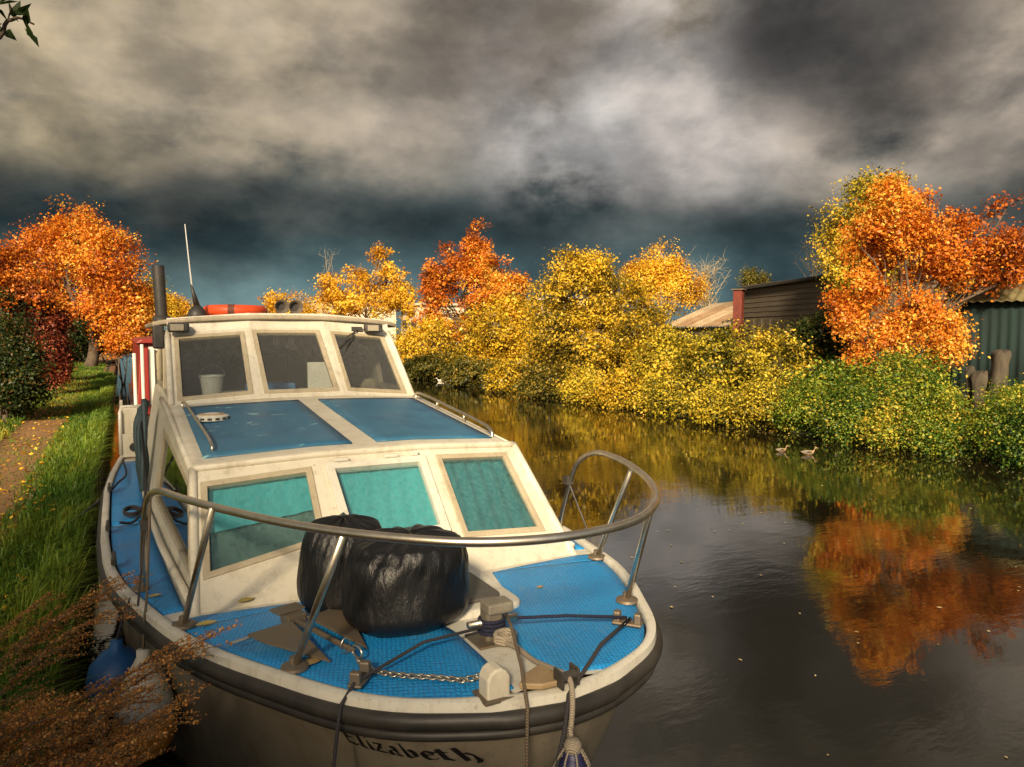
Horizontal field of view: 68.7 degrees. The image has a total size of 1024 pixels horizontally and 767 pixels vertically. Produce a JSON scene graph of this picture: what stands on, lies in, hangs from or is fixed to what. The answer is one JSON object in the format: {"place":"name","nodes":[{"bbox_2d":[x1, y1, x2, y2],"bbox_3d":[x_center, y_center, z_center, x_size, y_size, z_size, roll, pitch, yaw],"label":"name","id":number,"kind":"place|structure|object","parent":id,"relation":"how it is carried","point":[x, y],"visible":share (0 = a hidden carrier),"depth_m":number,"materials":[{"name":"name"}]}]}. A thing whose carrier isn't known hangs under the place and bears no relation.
{"place":"outdoors","nodes":[
{"label":"outdoors","id":0,"kind":"place"},
{"bbox_2d":[0,353,111,599],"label":"path","id":1,"kind":"structure","parent":0,"point":[18,434],"depth_m":10.74,"materials":[{"name":"soil"}]},
{"bbox_2d":[0,355,124,766],"bbox_3d":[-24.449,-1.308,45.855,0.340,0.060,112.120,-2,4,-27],"label":"ground","id":2,"kind":"structure","parent":0,"point":[109,365],"depth_m":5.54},
{"bbox_2d":[2,674,123,764],"bbox_3d":[-1.788,1.379,2.982,0.476,0.412,0.200,-1,4,-10],"label":"dried weed","id":3,"kind":"object","parent":2,"relation":"on","point":[77,700],"visible":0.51,"depth_m":2.95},
{"bbox_2d":[33,715,129,766],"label":"dried weed","id":4,"kind":"object","parent":2,"relation":"on","point":[72,744],"visible":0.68,"depth_m":2.52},
{"bbox_2d":[31,674,175,766],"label":"dried weed","id":5,"kind":"object","parent":2,"relation":"on","point":[119,701],"visible":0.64,"depth_m":2.61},
{"bbox_2d":[67,724,154,766],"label":"dried weed","id":6,"kind":"object","parent":2,"relation":"on","point":[104,745],"visible":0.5,"depth_m":2.45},
{"bbox_2d":[98,736,144,766],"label":"dried weed","id":7,"kind":"object","parent":2,"relation":"on","point":[118,759],"visible":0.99,"depth_m":2.21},
{"bbox_2d":[32,630,212,765],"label":"dried weed","id":8,"kind":"object","parent":2,"relation":"on","point":[118,684],"visible":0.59,"depth_m":2.94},
{"bbox_2d":[78,724,177,766],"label":"dried weed","id":9,"kind":"object","parent":2,"relation":"on","point":[107,752],"visible":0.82,"depth_m":2.28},
{"bbox_2d":[86,696,206,766],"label":"dried weed","id":10,"kind":"object","parent":2,"relation":"on","point":[159,715],"visible":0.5,"depth_m":2.52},
{"bbox_2d":[121,736,175,766],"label":"dried weed","id":11,"kind":"object","parent":2,"relation":"on","point":[137,762],"visible":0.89,"depth_m":2.42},
{"bbox_2d":[59,619,242,766],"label":"dried weed","id":12,"kind":"object","parent":2,"relation":"on","point":[155,669],"visible":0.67,"depth_m":2.82,"materials":[{"name":"plant"}]},
{"bbox_2d":[95,684,210,766],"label":"dried weed","id":13,"kind":"object","parent":2,"relation":"on","point":[170,705],"visible":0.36,"depth_m":2.61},
{"bbox_2d":[0,334,1022,602],"bbox_3d":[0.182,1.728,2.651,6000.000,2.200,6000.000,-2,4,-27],"label":"ground","id":14,"kind":"structure","parent":0,"point":[816,432],"depth_m":17.03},
{"bbox_2d":[0,0,38,46],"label":"willow tree","id":15,"kind":"object","parent":14,"relation":"on","point":[16,10],"visible":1,"depth_m":3.01,"materials":[{"name":"green plant"}]},
{"bbox_2d":[0,280,56,421],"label":"hedge bush","id":16,"kind":"object","parent":14,"relation":"on","point":[13,350],"visible":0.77,"depth_m":14.09,"materials":[{"name":"green plant"}]},
{"bbox_2d":[0,358,63,420],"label":"hedge bush","id":17,"kind":"object","parent":14,"relation":"on","point":[14,397],"visible":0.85,"depth_m":14.07,"materials":[{"name":"green plant"}]},
{"bbox_2d":[0,590,66,651],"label":"dried weed","id":18,"kind":"object","parent":14,"relation":"on","point":[18,619],"visible":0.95,"depth_m":3.90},
{"bbox_2d":[0,233,72,339],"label":"rowan tree","id":19,"kind":"object","parent":14,"relation":"on","point":[18,284],"visible":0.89,"depth_m":19.81,"materials":[{"name":"brown plant"}]},
{"bbox_2d":[0,691,80,746],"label":"dried weed","id":20,"kind":"object","parent":14,"relation":"on","point":[14,717],"visible":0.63,"depth_m":2.52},
{"bbox_2d":[2,280,81,392],"bbox_3d":[-13.003,-1.194,20.528,2.322,3.342,1.864,-2,4,-27],"label":"spindle bush","id":21,"kind":"object","parent":14,"relation":"on","point":[55,331],"visible":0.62,"depth_m":20.37,"materials":[{"name":"brown plant"}]},
{"bbox_2d":[1,278,94,370],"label":"hedge bush","id":22,"kind":"object","parent":14,"relation":"on","point":[79,341],"visible":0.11,"depth_m":25.83,"materials":[{"name":"green plant"}]},
{"bbox_2d":[0,376,95,646],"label":"fallen leaves","id":23,"kind":"object","parent":14,"relation":"on","point":[20,468],"visible":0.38,"depth_m":10.43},
{"bbox_2d":[8,722,94,766],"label":"dried weed","id":24,"kind":"object","parent":14,"relation":"on","point":[35,755],"visible":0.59,"depth_m":2.38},
{"bbox_2d":[0,693,104,766],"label":"dried weed","id":25,"kind":"object","parent":14,"relation":"on","point":[36,724],"visible":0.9,"depth_m":2.47,"materials":[{"name":"plant"}]},
{"bbox_2d":[0,592,107,681],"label":"dried weed","id":26,"kind":"object","parent":14,"relation":"on","point":[24,638],"visible":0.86,"depth_m":3.57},
{"bbox_2d":[0,693,117,766],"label":"dried weed","id":27,"kind":"object","parent":14,"relation":"on","point":[46,737],"visible":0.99,"depth_m":2.32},
{"bbox_2d":[4,358,117,760],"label":"sheet piling","id":28,"kind":"object","parent":14,"relation":"on","point":[73,660],"visible":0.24,"depth_m":6.06,"materials":[{"name":"metal"}]},
{"bbox_2d":[0,603,139,717],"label":"dried weed","id":29,"kind":"object","parent":14,"relation":"on","point":[41,656],"visible":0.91,"depth_m":3.26,"materials":[{"name":"plant"}]},
{"bbox_2d":[43,747,103,766],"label":"dried weed","id":30,"kind":"object","parent":14,"relation":"on","point":[85,755],"visible":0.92,"depth_m":2.21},
{"bbox_2d":[3,570,152,677],"bbox_3d":[-2.129,1.227,3.726,0.712,0.617,0.300,0,4,7],"label":"dried weed","id":31,"kind":"object","parent":14,"relation":"on","point":[121,585],"visible":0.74,"depth_m":3.64,"materials":[{"name":"plant"}]},
{"bbox_2d":[2,193,156,366],"bbox_3d":[-22.275,-5.107,38.166,8.398,9.012,7.784,-2,4,-27],"label":"orange tree","id":32,"kind":"object","parent":14,"relation":"on","point":[94,273],"visible":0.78,"depth_m":37.28,"materials":[{"name":"brown plant"}]},
{"bbox_2d":[92,320,145,384],"bbox_3d":[-17.614,-1.335,33.676,2.485,3.027,1.864,-2,4,-27],"label":"tree","id":33,"kind":"object","parent":14,"relation":"on","point":[117,343],"visible":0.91,"depth_m":33.53,"materials":[{"name":"brown plant"}]},
{"bbox_2d":[130,272,187,334],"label":"ash tree","id":34,"kind":"object","parent":14,"relation":"on","point":[169,307],"visible":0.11,"depth_m":55.79,"materials":[{"name":"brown plant"}]},
{"bbox_2d":[166,292,192,317],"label":"round tree","id":35,"kind":"object","parent":14,"relation":"on","point":[184,310],"visible":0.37,"depth_m":112.14,"materials":[{"name":"yellow plant"}]},
{"bbox_2d":[257,287,316,313],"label":"round tree","id":36,"kind":"object","parent":14,"relation":"on","point":[269,300],"visible":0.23,"depth_m":83.50,"materials":[{"name":"yellow plant"}]},
{"bbox_2d":[302,298,395,339],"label":"warehouse","id":37,"kind":"structure","parent":14,"relation":"on","point":[392,318],"depth_m":119.29,"materials":[{"name":"grey"}]},
{"bbox_2d":[303,239,420,322],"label":"poplar tree","id":38,"kind":"object","parent":14,"relation":"on","point":[390,297],"visible":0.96,"depth_m":75.53,"materials":[{"name":"yellow plant"}]},
{"bbox_2d":[402,350,456,379],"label":"bramble","id":39,"kind":"object","parent":14,"relation":"on","point":[421,367],"visible":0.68,"depth_m":36.91,"materials":[{"name":"green plant"}]},
{"bbox_2d":[391,313,468,363],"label":"shrub","id":40,"kind":"object","parent":14,"relation":"on","point":[418,338],"visible":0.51,"depth_m":39.47,"materials":[{"name":"yellow plant"}]},
{"bbox_2d":[401,303,488,345],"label":"warehouse","id":41,"kind":"structure","parent":14,"relation":"on","point":[416,312],"depth_m":76.25,"materials":[{"name":"grey"}]},
{"bbox_2d":[433,355,500,386],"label":"bramble","id":42,"kind":"object","parent":14,"relation":"on","point":[466,372],"visible":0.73,"depth_m":32.42,"materials":[{"name":"green plant"}]},
{"bbox_2d":[409,217,533,349],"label":"maple tree","id":43,"kind":"object","parent":14,"relation":"on","point":[476,266],"visible":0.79,"depth_m":41.57,"materials":[{"name":"brown plant"}]},
{"bbox_2d":[448,290,555,367],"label":"golden bush","id":44,"kind":"object","parent":14,"relation":"on","point":[509,313],"visible":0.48,"depth_m":33.39,"materials":[{"name":"yellow plant"}]},
{"bbox_2d":[480,357,548,393],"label":"bramble","id":45,"kind":"object","parent":14,"relation":"on","point":[502,377],"visible":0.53,"depth_m":28.96,"materials":[{"name":"yellow plant"}]},
{"bbox_2d":[508,356,595,398],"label":"bramble","id":46,"kind":"object","parent":14,"relation":"on","point":[533,382],"visible":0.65,"depth_m":26.59,"materials":[{"name":"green plant"}]},
{"bbox_2d":[551,361,618,404],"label":"bramble","id":47,"kind":"object","parent":14,"relation":"on","point":[575,389],"visible":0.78,"depth_m":24.39,"materials":[{"name":"yellow plant"}]},
{"bbox_2d":[513,244,683,387],"bbox_3d":[3.330,-1.980,27.970,6.653,6.408,5.181,-2,4,-27],"label":"hawthorn tree","id":48,"kind":"object","parent":14,"relation":"on","point":[590,275],"visible":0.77,"depth_m":27.10,"materials":[{"name":"yellow plant"}]},
{"bbox_2d":[589,360,650,410],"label":"bramble","id":49,"kind":"object","parent":14,"relation":"on","point":[605,397],"visible":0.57,"depth_m":22.79,"materials":[{"name":"yellow plant"}]},
{"bbox_2d":[607,322,717,408],"bbox_3d":[4.846,-0.495,22.963,3.518,2.780,3.378,-2,4,-27],"label":"bramble","id":50,"kind":"object","parent":14,"relation":"on","point":[660,348],"visible":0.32,"depth_m":22.51,"materials":[{"name":"yellow plant"}]},
{"bbox_2d":[616,236,712,322],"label":"birch tree","id":51,"kind":"object","parent":14,"relation":"on","point":[668,276],"visible":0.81,"depth_m":41.63,"materials":[{"name":"yellow plant"}]},
{"bbox_2d":[624,364,711,416],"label":"bramble","id":52,"kind":"object","parent":14,"relation":"on","point":[665,388],"visible":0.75,"depth_m":21.00,"materials":[{"name":"yellow plant"}]},
{"bbox_2d":[667,301,732,352],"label":"barn","id":53,"kind":"structure","parent":14,"relation":"on","point":[713,315],"depth_m":38.13,"materials":[{"name":"wood"}]},
{"bbox_2d":[677,247,729,310],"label":"bare tree","id":54,"kind":"object","parent":14,"relation":"on","point":[707,273],"visible":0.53,"depth_m":58.72,"materials":[{"name":"brown plant"}]},
{"bbox_2d":[667,382,762,428],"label":"bramble","id":55,"kind":"object","parent":14,"relation":"on","point":[708,410],"visible":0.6,"depth_m":18.64,"materials":[{"name":"yellow plant"}]},
{"bbox_2d":[668,315,781,416],"bbox_3d":[6.087,-0.435,20.747,3.319,2.929,2.704,-1,4,-9],"label":"bramble","id":56,"kind":"object","parent":14,"relation":"on","point":[717,363],"visible":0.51,"depth_m":20.34,"materials":[{"name":"yellow plant"}]},
{"bbox_2d":[731,288,746,367],"bbox_3d":[9.505,-2.231,31.473,0.500,3.465,0.500,3,5,34],"label":"brick chimney","id":57,"kind":"object","parent":14,"relation":"on","point":[738,302],"visible":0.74,"depth_m":31.27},
{"bbox_2d":[735,262,772,286],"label":"dark tree","id":58,"kind":"object","parent":14,"relation":"on","point":[749,278],"visible":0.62,"depth_m":60.73,"materials":[{"name":"green plant"}]},
{"bbox_2d":[709,368,803,432],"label":"bramble","id":59,"kind":"object","parent":14,"relation":"on","point":[757,395],"visible":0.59,"depth_m":17.87,"materials":[{"name":"yellow plant"}]},
{"bbox_2d":[725,320,827,392],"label":"bramble","id":60,"kind":"object","parent":14,"relation":"on","point":[775,349],"visible":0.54,"depth_m":19.44,"materials":[{"name":"yellow plant"}]},
{"bbox_2d":[759,373,839,436],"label":"bramble","id":61,"kind":"object","parent":14,"relation":"on","point":[804,399],"visible":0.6,"depth_m":17.01,"materials":[{"name":"green plant"}]},
{"bbox_2d":[768,306,865,392],"bbox_3d":[8.138,-0.525,19.792,2.542,3.048,2.429,3,5,37],"label":"bramble","id":62,"kind":"object","parent":14,"relation":"on","point":[808,329],"visible":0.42,"depth_m":19.35,"materials":[{"name":"green plant"}]},
{"bbox_2d":[772,353,874,426],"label":"bramble","id":63,"kind":"object","parent":14,"relation":"on","point":[825,370],"visible":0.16,"depth_m":17.66,"materials":[{"name":"green plant"}]},
{"bbox_2d":[735,264,951,378],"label":"timber shed","id":64,"kind":"structure","parent":14,"relation":"on","point":[775,302],"depth_m":28.88,"materials":[{"name":"brown wood"}]},
{"bbox_2d":[804,375,888,445],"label":"bramble","id":65,"kind":"object","parent":14,"relation":"on","point":[834,423],"visible":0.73,"depth_m":15.71,"materials":[{"name":"green plant"}]},
{"bbox_2d":[800,163,920,346],"bbox_3d":[11.060,-3.427,23.870,3.233,7.045,3.334,-2,4,-27],"label":"ash tree","id":66,"kind":"object","parent":14,"relation":"on","point":[836,268],"visible":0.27,"depth_m":23.54,"materials":[{"name":"yellow plant"}]},
{"bbox_2d":[822,342,953,437],"bbox_3d":[8.164,0.198,16.420,2.784,2.234,2.828,-2,4,-27],"label":"bramble","id":67,"kind":"object","parent":14,"relation":"on","point":[903,365],"visible":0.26,"depth_m":16.28,"materials":[{"name":"green plant"}]},
{"bbox_2d":[845,375,935,451],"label":"bramble","id":68,"kind":"object","parent":14,"relation":"on","point":[878,427],"visible":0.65,"depth_m":14.89,"materials":[{"name":"plant"}]},
{"bbox_2d":[817,168,1023,395],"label":"orange tree","id":69,"kind":"object","parent":14,"relation":"on","point":[892,245],"visible":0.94,"depth_m":17.48,"materials":[{"name":"brown plant"}]},
{"bbox_2d":[875,339,974,450],"bbox_3d":[8.449,0.241,15.284,1.817,2.287,2.326,3,5,38],"label":"bramble","id":70,"kind":"object","parent":14,"relation":"on","point":[925,381],"visible":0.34,"depth_m":14.77,"materials":[{"name":"green plant"}]},
{"bbox_2d":[884,379,981,459],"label":"bramble","id":71,"kind":"object","parent":14,"relation":"on","point":[945,437],"visible":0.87,"depth_m":14.22,"materials":[{"name":"green plant"}]},
{"bbox_2d":[929,371,1023,459],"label":"bramble","id":72,"kind":"object","parent":14,"relation":"on","point":[1012,392],"visible":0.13,"depth_m":14.11,"materials":[{"name":"green plant"}]},
{"bbox_2d":[970,370,989,408],"bbox_3d":[9.990,0.250,15.897,0.395,1.084,0.428,-3,5,-41],"label":"stump","id":73,"kind":"object","parent":14,"relation":"on","point":[979,379],"visible":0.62,"depth_m":15.80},
{"bbox_2d":[941,261,1023,393],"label":"corrugated shed","id":74,"kind":"structure","parent":14,"relation":"on","point":[1000,325],"depth_m":18.15,"materials":[{"name":"metal"}]},
{"bbox_2d":[957,384,1023,462],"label":"bramble","id":75,"kind":"object","parent":14,"relation":"on","point":[985,424],"visible":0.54,"depth_m":13.41,"materials":[{"name":"green plant"}]},
{"bbox_2d":[986,349,1011,398],"bbox_3d":[10.126,0.043,15.587,0.507,1.538,0.422,-2,4,-27],"label":"stump","id":76,"kind":"object","parent":14,"relation":"on","point":[1000,359],"visible":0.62,"depth_m":15.47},
{"bbox_2d":[980,385,1023,471],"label":"bramble","id":77,"kind":"object","parent":14,"relation":"on","point":[1014,446],"visible":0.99,"depth_m":12.76,"materials":[{"name":"green plant"}]},
{"bbox_2d":[0,0,1023,333],"label":"sky","id":78,"kind":"structure","parent":0,"point":[281,134],"materials":[{"name":"grey"}]},
{"bbox_2d":[70,352,1023,766],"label":"water","id":79,"kind":"structure","parent":0,"point":[850,586],"depth_m":6.88,"materials":[{"name":"black liquid"}]},
{"bbox_2d":[128,336,156,424],"bbox_3d":[-8.101,0.122,18.165,2.100,2.540,12.900,-2,4,-27],"label":"narrowboat","id":80,"kind":"object","parent":79,"relation":"on","point":[141,385],"visible":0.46,"depth_m":14.18,"materials":[{"name":"red paint"}]},
{"bbox_2d":[96,224,662,766],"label":"cabin cruiser","id":81,"kind":"object","parent":79,"relation":"on","point":[250,482],"visible":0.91,"depth_m":3.94,"materials":[{"name":"white plastic"}]},
{"bbox_2d":[85,598,135,716],"bbox_3d":[-1.983,1.374,3.757,0.290,0.578,0.288,-2,4,-27],"label":"fender","id":82,"kind":"object","parent":81,"relation":"hanging from","point":[117,657],"visible":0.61,"depth_m":3.68,"materials":[{"name":"blue plastic"}]},
{"bbox_2d":[119,421,146,524],"bbox_3d":[-2.915,0.654,5.719,0.153,0.717,0.844,-1,4,-16],"label":"mooring rope","id":83,"kind":"object","parent":81,"relation":"on","point":[138,513],"visible":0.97,"depth_m":5.86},
{"bbox_2d":[133,399,149,491],"bbox_3d":[-3.298,0.527,6.682,0.148,0.796,0.548,-2,4,-27],"label":"rolled tarpaulin","id":84,"kind":"object","parent":81,"relation":"hanging from","point":[142,412],"visible":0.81,"depth_m":6.58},
{"bbox_2d":[113,501,177,761],"bbox_3d":[-1.742,1.182,3.531,0.278,1.211,0.280,3,5,34],"label":"fender","id":85,"kind":"object","parent":81,"relation":"hanging from","point":[143,652],"visible":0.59,"depth_m":3.50,"materials":[{"name":"white plastic"}]},
{"bbox_2d":[157,349,163,388],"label":"window","id":86,"kind":"structure","parent":81,"relation":"in","point":[160,352],"depth_m":7.75,"materials":[{"name":"beige glass"}]},
{"bbox_2d":[154,428,188,573],"bbox_3d":[-2.157,0.682,4.778,0.121,0.545,2.234,-2,4,-29],"label":"window","id":87,"kind":"structure","parent":81,"relation":"in","point":[171,475],"depth_m":4.89,"materials":[{"name":"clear glass"}]},
{"bbox_2d":[199,365,224,394],"bbox_3d":[-2.555,-0.021,6.372,0.208,0.271,0.202,-2,4,-27],"label":"bucket","id":88,"kind":"object","parent":81,"relation":"on","point":[211,384],"visible":0.88,"depth_m":6.30,"materials":[{"name":"white plastic"}]},
{"bbox_2d":[173,331,253,400],"bbox_3d":[-2.499,-0.150,6.252,0.584,0.578,0.692,-2,4,-27],"label":"window","id":89,"kind":"structure","parent":81,"relation":"in","point":[241,334],"depth_m":6.25,"materials":[{"name":"beige wood"}]},
{"bbox_2d":[203,304,267,314],"bbox_3d":[-2.640,-0.689,7.141,0.579,0.117,0.579,-2,4,-27],"label":"lifebuoy","id":90,"kind":"object","parent":81,"relation":"on","point":[222,309],"visible":0.68,"depth_m":6.89,"materials":[{"name":"orange plastic"}]},
{"bbox_2d":[200,466,321,580],"bbox_3d":[-1.360,0.750,4.043,0.627,0.520,0.514,-2,4,-27],"label":"window","id":91,"kind":"structure","parent":81,"relation":"in","point":[234,543],"depth_m":4.08,"materials":[{"name":"teal glass"}]},
{"bbox_2d":[251,330,339,393],"bbox_3d":[-1.889,-0.195,6.506,0.623,0.547,0.614,-2,4,-27],"label":"window","id":92,"kind":"structure","parent":81,"relation":"in","point":[254,332],"depth_m":6.50,"materials":[{"name":"beige wood"}]},
{"bbox_2d":[230,602,366,661],"bbox_3d":[-0.784,1.022,3.172,0.594,0.065,0.507,1,4,18],"label":"anchor","id":93,"kind":"object","parent":81,"relation":"on","point":[287,633],"visible":0.96,"depth_m":3.09,"materials":[{"name":"brown metal"}]},
{"bbox_2d":[307,362,332,387],"bbox_3d":[-1.760,-0.066,7.009,0.300,0.270,0.050,-2,4,-21],"label":"white box","id":94,"kind":"object","parent":81,"relation":"on","point":[317,375],"visible":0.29,"depth_m":6.96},
{"bbox_2d":[297,512,381,613],"bbox_3d":[-0.804,0.841,3.539,0.418,0.436,0.401,-2,4,-27],"label":"bin bag","id":95,"kind":"object","parent":81,"relation":"on","point":[316,550],"visible":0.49,"depth_m":3.37,"materials":[{"name":"black"}]},
{"bbox_2d":[338,338,368,379],"bbox_3d":[-1.765,-0.284,8.389,0.054,0.508,1.303,-2,4,-27],"label":"window","id":96,"kind":"structure","parent":81,"relation":"in","point":[354,358],"depth_m":8.36,"materials":[{"name":"grey glass"}]},
{"bbox_2d":[329,331,406,393],"bbox_3d":[-1.327,-0.188,6.859,0.579,0.590,0.698,-2,4,-27],"label":"window","id":97,"kind":"structure","parent":81,"relation":"in","point":[333,334],"depth_m":6.88,"materials":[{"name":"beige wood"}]},
{"bbox_2d":[372,340,397,386],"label":"window","id":98,"kind":"structure","parent":81,"relation":"in","point":[386,377],"depth_m":7.49,"materials":[{"name":"grey glass"}]},
{"bbox_2d":[324,450,450,530],"bbox_3d":[-0.716,0.650,4.293,0.618,0.448,0.485,-2,4,-27],"label":"window","id":99,"kind":"structure","parent":81,"relation":"in","point":[401,491],"depth_m":4.36,"materials":[{"name":"teal glass"}]},
{"bbox_2d":[342,524,468,637],"bbox_3d":[-0.475,0.850,3.314,0.559,0.398,0.531,-2,4,-27],"label":"bin bag","id":100,"kind":"object","parent":81,"relation":"on","point":[391,590],"visible":0.89,"depth_m":3.10,"materials":[{"name":"black"}]},
{"bbox_2d":[332,626,482,766],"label":"mooring rope","id":101,"kind":"object","parent":81,"relation":"attached to","point":[366,675],"visible":1,"depth_m":2.72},
{"bbox_2d":[355,658,478,683],"bbox_3d":[-0.355,1.043,2.722,0.599,0.088,0.072,2,4,28],"label":"anchor chain","id":102,"kind":"object","parent":81,"relation":"on","point":[441,677],"visible":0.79,"depth_m":2.70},
{"bbox_2d":[435,452,545,536],"bbox_3d":[-0.156,0.692,4.631,0.583,0.501,0.614,-2,4,-27],"label":"window","id":103,"kind":"structure","parent":81,"relation":"in","point":[485,500],"depth_m":4.66,"materials":[{"name":"teal glass"}]},
{"bbox_2d":[505,613,529,766],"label":"mooring rope","id":104,"kind":"object","parent":81,"relation":"attached to","point":[524,693],"visible":0.99,"depth_m":2.53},
{"bbox_2d":[493,627,574,737],"bbox_3d":[0.092,1.077,2.770,0.104,0.187,0.591,-2,4,-27],"label":"mooring rope","id":105,"kind":"object","parent":81,"relation":"attached to","point":[502,637],"visible":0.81,"depth_m":2.80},
{"bbox_2d":[553,726,590,766],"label":"fender","id":106,"kind":"object","parent":105,"relation":"hanging from","point":[572,753],"visible":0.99,"depth_m":2.45,"materials":[{"name":"blue plastic"}]},
{"bbox_2d":[477,614,626,635],"bbox_3d":[0.178,0.984,3.135,0.660,0.077,0.111,-1,4,-17],"label":"mooring rope","id":107,"kind":"object","parent":81,"relation":"attached to","point":[490,626],"visible":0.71,"depth_m":3.10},
{"bbox_2d":[554,617,631,766],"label":"mooring rope","id":108,"kind":"object","parent":81,"relation":"attached to","point":[593,656],"visible":1,"depth_m":2.63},
{"bbox_2d":[71,387,1020,766],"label":"floating leaves","id":109,"kind":"object","parent":79,"relation":"on","point":[167,749],"visible":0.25,"depth_m":5.07,"materials":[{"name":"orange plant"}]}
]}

